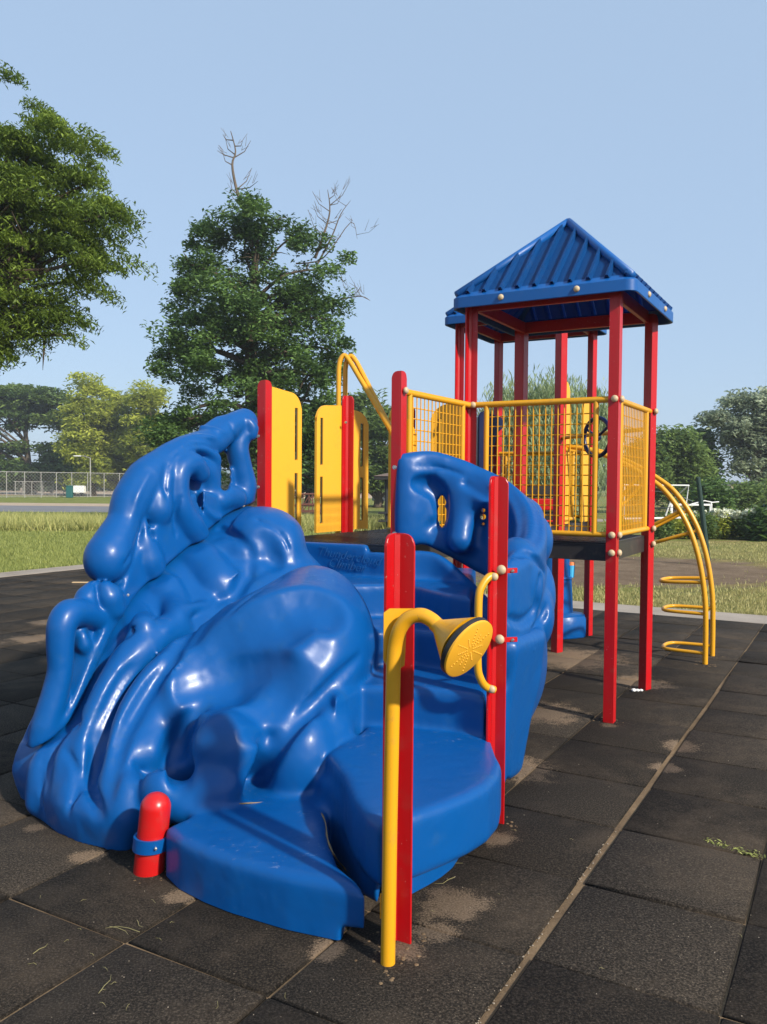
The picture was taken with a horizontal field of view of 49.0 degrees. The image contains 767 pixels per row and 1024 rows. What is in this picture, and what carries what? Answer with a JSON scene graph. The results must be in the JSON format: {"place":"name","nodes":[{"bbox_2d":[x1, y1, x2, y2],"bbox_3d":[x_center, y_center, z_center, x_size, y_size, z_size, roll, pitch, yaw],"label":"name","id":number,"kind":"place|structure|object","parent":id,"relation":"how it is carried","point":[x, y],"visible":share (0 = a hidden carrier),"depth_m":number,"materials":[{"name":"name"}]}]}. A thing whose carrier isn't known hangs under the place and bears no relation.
{"place":"outdoors","nodes":[
{"label":"outdoors","id":0,"kind":"place"},
{"bbox_2d":[0,505,108,511],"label":"road","id":1,"kind":"structure","parent":0,"point":[5,508],"depth_m":49.90,"materials":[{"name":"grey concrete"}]},
{"bbox_2d":[0,503,244,505],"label":"road shoulder","id":2,"kind":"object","parent":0,"point":[54,504],"depth_m":59.06},
{"bbox_2d":[0,528,353,572],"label":"lawn grass","id":3,"kind":"structure","parent":0,"point":[19,558],"depth_m":19.81,"materials":[{"name":"green plant"}]},
{"bbox_2d":[0,490,371,497],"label":"parking lot","id":4,"kind":"structure","parent":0,"point":[104,493],"depth_m":111.47,"materials":[{"name":"grey asphalt"}]},
{"bbox_2d":[14,481,89,495],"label":"chain link fence","id":5,"kind":"object","parent":4,"relation":"on","point":[35,485],"visible":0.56,"depth_m":95.77,"materials":[{"name":"metal"}]},
{"bbox_2d":[50,371,126,495],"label":"poplar tree","id":6,"kind":"object","parent":4,"relation":"on","point":[84,435],"visible":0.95,"depth_m":94.12,"materials":[{"name":"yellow plant"}]},
{"bbox_2d":[91,389,140,488],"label":"poplar tree","id":7,"kind":"object","parent":4,"relation":"on","point":[109,441],"visible":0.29,"depth_m":95.61,"materials":[{"name":"green plant"}]},
{"bbox_2d":[0,510,440,532],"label":"tall grass","id":8,"kind":"structure","parent":0,"point":[83,521],"depth_m":28.01,"materials":[{"name":"green plant"}]},
{"bbox_2d":[294,493,320,513],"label":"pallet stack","id":9,"kind":"object","parent":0,"point":[303,511],"visible":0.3,"depth_m":44.01,"materials":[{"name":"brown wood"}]},
{"bbox_2d":[0,569,766,1023],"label":"rubber paving","id":10,"kind":"structure","parent":0,"point":[642,915],"depth_m":3.23,"materials":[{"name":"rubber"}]},
{"bbox_2d":[12,218,715,966],"bbox_3d":[0.577,-0.551,6.158,2.923,3.954,6.802,1,2,28],"label":"play structure","id":11,"kind":"object","parent":10,"relation":"on","point":[270,710],"visible":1,"depth_m":4.25,"materials":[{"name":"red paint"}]},
{"bbox_2d":[570,562,574,576],"bbox_3d":[2.026,0.622,9.086,0.087,0.165,0.088,0,2,0],"label":"drinks cup","id":12,"kind":"object","parent":11,"relation":"on","point":[572,568],"visible":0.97,"depth_m":9.05,"materials":[{"name":"blue plastic"}]},
{"bbox_2d":[30,829,741,1005],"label":"straw litter","id":13,"kind":"object","parent":10,"relation":"on","point":[171,921],"visible":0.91,"depth_m":2.99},
{"bbox_2d":[19,746,759,1023],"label":"grit","id":14,"kind":"object","parent":10,"relation":"on","point":[530,946],"visible":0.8,"depth_m":2.96,"materials":[{"name":"beige gravel"}]},
{"bbox_2d":[128,636,722,984],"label":"loose dirt","id":15,"kind":"structure","parent":10,"relation":"on","point":[402,959],"depth_m":2.89,"materials":[{"name":"brown soil"}]},
{"bbox_2d":[631,688,642,691],"bbox_3d":[1.974,1.387,6.543,0.094,0.026,0.053,0,2,0],"label":"paper scrap","id":16,"kind":"object","parent":10,"relation":"on","point":[635,690],"visible":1,"depth_m":6.53,"materials":[{"name":"white paper"}]},
{"bbox_2d":[703,837,765,857],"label":"weed","id":17,"kind":"object","parent":10,"relation":"on","point":[750,853],"visible":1,"depth_m":3.69,"materials":[{"name":"green plant"}]},
{"bbox_2d":[0,490,766,613],"bbox_3d":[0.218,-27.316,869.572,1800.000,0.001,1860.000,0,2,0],"label":"ground","id":18,"kind":"structure","parent":0,"point":[629,568],"depth_m":17.43,"materials":[{"name":"green plant"}]},
{"bbox_2d":[0,382,77,493],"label":"locust tree","id":19,"kind":"object","parent":18,"relation":"on","point":[25,405],"visible":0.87,"depth_m":102.46,"materials":[{"name":"green plant"}]},
{"bbox_2d":[0,566,83,576],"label":"kerb strip","id":20,"kind":"object","parent":18,"relation":"on","point":[27,572],"visible":0.6,"depth_m":14.88,"materials":[{"name":"concrete"}]},
{"bbox_2d":[0,471,123,497],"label":"chain link fence","id":21,"kind":"object","parent":18,"relation":"on","point":[24,492],"visible":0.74,"depth_m":85.37,"materials":[{"name":"metal"}]},
{"bbox_2d":[66,485,72,497],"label":"litter bin","id":22,"kind":"object","parent":18,"relation":"on","point":[69,491],"visible":1,"depth_m":83.72,"materials":[{"name":"teal plastic"}]},
{"bbox_2d":[0,60,158,375],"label":"honey locust tree","id":23,"kind":"object","parent":18,"relation":"on","point":[25,257],"visible":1,"depth_m":16.53,"materials":[{"name":"green plant"}]},
{"bbox_2d":[73,486,85,495],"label":"trailer","id":24,"kind":"object","parent":18,"relation":"on","point":[82,489],"visible":0.7,"depth_m":92.58,"materials":[{"name":"white paint"}]},
{"bbox_2d":[74,455,90,495],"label":"street lamp","id":25,"kind":"object","parent":18,"relation":"on","point":[90,470],"visible":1,"depth_m":87.87,"materials":[{"name":"metal"}]},
{"bbox_2d":[111,379,176,470],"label":"poplar tree","id":26,"kind":"object","parent":18,"relation":"on","point":[148,401],"visible":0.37,"depth_m":92.14,"materials":[{"name":"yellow plant"}]},
{"bbox_2d":[130,131,378,506],"bbox_3d":[-4.442,-6.500,29.930,8.512,14.203,5.500,0,2,0],"label":"honey locust tree","id":27,"kind":"object","parent":18,"relation":"on","point":[294,301],"visible":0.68,"depth_m":29.26,"materials":[{"name":"green plant"}]},
{"bbox_2d":[295,464,320,505],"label":"broadleaf tree","id":28,"kind":"object","parent":18,"relation":"on","point":[306,489],"visible":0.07,"depth_m":61.08,"materials":[{"name":"green plant"}]},
{"bbox_2d":[334,388,390,507],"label":"broadleaf tree","id":29,"kind":"object","parent":18,"relation":"on","point":[378,451],"visible":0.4,"depth_m":57.17,"materials":[{"name":"green plant"}]},
{"bbox_2d":[0,470,748,491],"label":"woods","id":30,"kind":"object","parent":18,"relation":"on","point":[39,488],"visible":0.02,"depth_m":131.28,"materials":[{"name":"green plant"}]},
{"bbox_2d":[373,473,387,518],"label":"pavilion","id":31,"kind":"structure","parent":18,"relation":"on","point":[382,477],"depth_m":29.92,"materials":[{"name":"grey metal"}]},
{"bbox_2d":[378,512,387,528],"bbox_3d":[0.614,0.341,28.527,1.600,0.660,1.220,0,2,0],"label":"picnic table","id":32,"kind":"object","parent":18,"relation":"on","point":[383,520],"visible":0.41,"depth_m":28.24,"materials":[{"name":"grey wood"}]},
{"bbox_2d":[477,364,628,518],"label":"willow tree","id":33,"kind":"object","parent":18,"relation":"on","point":[546,390],"visible":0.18,"depth_m":40.77,"materials":[{"name":"green plant"}]},
{"bbox_2d":[601,513,636,534],"bbox_3d":[7.426,0.330,26.667,1.243,0.937,1.173,0,2,0],"label":"hydrangea shrub","id":34,"kind":"object","parent":18,"relation":"on","point":[622,524],"visible":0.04,"depth_m":26.51,"materials":[{"name":"green plant"}]},
{"bbox_2d":[622,484,688,519],"bbox_3d":[7.786,-0.305,24.799,1.877,1.022,1.654,0,2,0],"label":"goal frame","id":35,"kind":"object","parent":18,"relation":"on","point":[687,486],"visible":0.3,"depth_m":24.44,"materials":[{"name":"white paint"}]},
{"bbox_2d":[606,424,725,512],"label":"maple tree","id":36,"kind":"object","parent":18,"relation":"on","point":[681,457],"visible":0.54,"depth_m":48.75,"materials":[{"name":"green plant"}]},
{"bbox_2d":[654,511,678,538],"bbox_3d":[8.552,0.384,26.046,1.253,0.883,1.132,2,2,39],"label":"hydrangea shrub","id":37,"kind":"object","parent":18,"relation":"on","point":[665,530],"visible":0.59,"depth_m":25.77,"materials":[{"name":"green plant"}]},
{"bbox_2d":[662,510,693,537],"bbox_3d":[9.080,0.387,26.288,1.166,0.881,1.218,0,2,0],"label":"hydrangea shrub","id":38,"kind":"object","parent":18,"relation":"on","point":[680,529],"visible":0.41,"depth_m":26.08,"materials":[{"name":"green plant"}]},
{"bbox_2d":[676,513,695,536],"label":"hydrangea shrub","id":39,"kind":"object","parent":18,"relation":"on","point":[688,519],"visible":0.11,"depth_m":26.36,"materials":[{"name":"green plant"}]},
{"bbox_2d":[655,477,718,562],"bbox_3d":[6.959,0.099,19.867,0.569,1.806,5.070,1,2,7],"label":"net post","id":40,"kind":"object","parent":18,"relation":"on","point":[701,508],"visible":0.83,"depth_m":17.38,"materials":[{"name":"metal"}]},
{"bbox_2d":[670,504,710,512],"bbox_3d":[10.970,0.209,30.021,1.500,1.010,0.080,0,2,0],"label":"bench rail","id":41,"kind":"object","parent":18,"relation":"on","point":[671,505],"visible":0.41,"depth_m":29.98,"materials":[{"name":"white metal"}]},
{"bbox_2d":[684,507,722,538],"bbox_3d":[9.899,0.347,26.048,1.286,0.987,1.162,0,2,0],"label":"hydrangea shrub","id":42,"kind":"object","parent":18,"relation":"on","point":[711,524],"visible":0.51,"depth_m":25.85,"materials":[{"name":"green plant"}]},
{"bbox_2d":[692,428,726,509],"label":"maple tree","id":43,"kind":"object","parent":18,"relation":"on","point":[707,436],"visible":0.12,"depth_m":56.99,"materials":[{"name":"green plant"}]},
{"bbox_2d":[683,470,739,514],"bbox_3d":[14.753,-0.709,37.983,2.847,2.392,2.590,0,2,0],"label":"shrub","id":44,"kind":"object","parent":18,"relation":"on","point":[716,490],"visible":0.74,"depth_m":37.57,"materials":[{"name":"green plant"}]},
{"bbox_2d":[693,508,737,537],"bbox_3d":[10.406,0.336,26.328,1.143,0.991,1.398,-1,2,-40],"label":"hydrangea shrub","id":45,"kind":"object","parent":18,"relation":"on","point":[721,515],"visible":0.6,"depth_m":26.08,"materials":[{"name":"green plant"}]},
{"bbox_2d":[691,385,766,508],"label":"cottonwood tree","id":46,"kind":"object","parent":18,"relation":"on","point":[743,432],"visible":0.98,"depth_m":55.26,"materials":[{"name":"green plant"}]},
{"bbox_2d":[722,506,740,538],"bbox_3d":[11.076,0.324,26.638,1.342,1.015,1.283,0,2,0],"label":"hydrangea shrub","id":47,"kind":"object","parent":18,"relation":"on","point":[733,534],"visible":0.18,"depth_m":26.33,"materials":[{"name":"green plant"}]},
{"bbox_2d":[722,506,755,538],"bbox_3d":[11.137,0.336,26.012,1.372,1.039,1.186,0,2,0],"label":"hydrangea shrub","id":48,"kind":"object","parent":18,"relation":"on","point":[742,517],"visible":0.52,"depth_m":25.91,"materials":[{"name":"green plant"}]},
{"bbox_2d":[728,475,766,511],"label":"shrub","id":49,"kind":"object","parent":18,"relation":"on","point":[750,495],"visible":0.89,"depth_m":44.58,"materials":[{"name":"green plant"}]},
{"bbox_2d":[739,503,766,541],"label":"bush","id":50,"kind":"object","parent":18,"relation":"on","point":[757,529],"depth_m":25.32,"materials":[{"name":"green plant"}]},
{"bbox_2d":[751,476,766,504],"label":"shrub","id":51,"kind":"object","parent":18,"relation":"on","point":[765,484],"visible":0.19,"depth_m":45.63,"materials":[{"name":"green plant"}]},
{"bbox_2d":[0,0,766,481],"label":"sky","id":52,"kind":"structure","parent":0,"point":[467,131],"materials":[{"name":"blue"}]},
{"bbox_2d":[64,565,766,623],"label":"path","id":53,"kind":"structure","parent":0,"point":[747,618],"depth_m":10.56,"materials":[{"name":"concrete"}]},
{"bbox_2d":[483,541,766,615],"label":"lawn grass","id":54,"kind":"structure","parent":0,"point":[696,597],"depth_m":12.62,"materials":[{"name":"green plant"}]}
]}

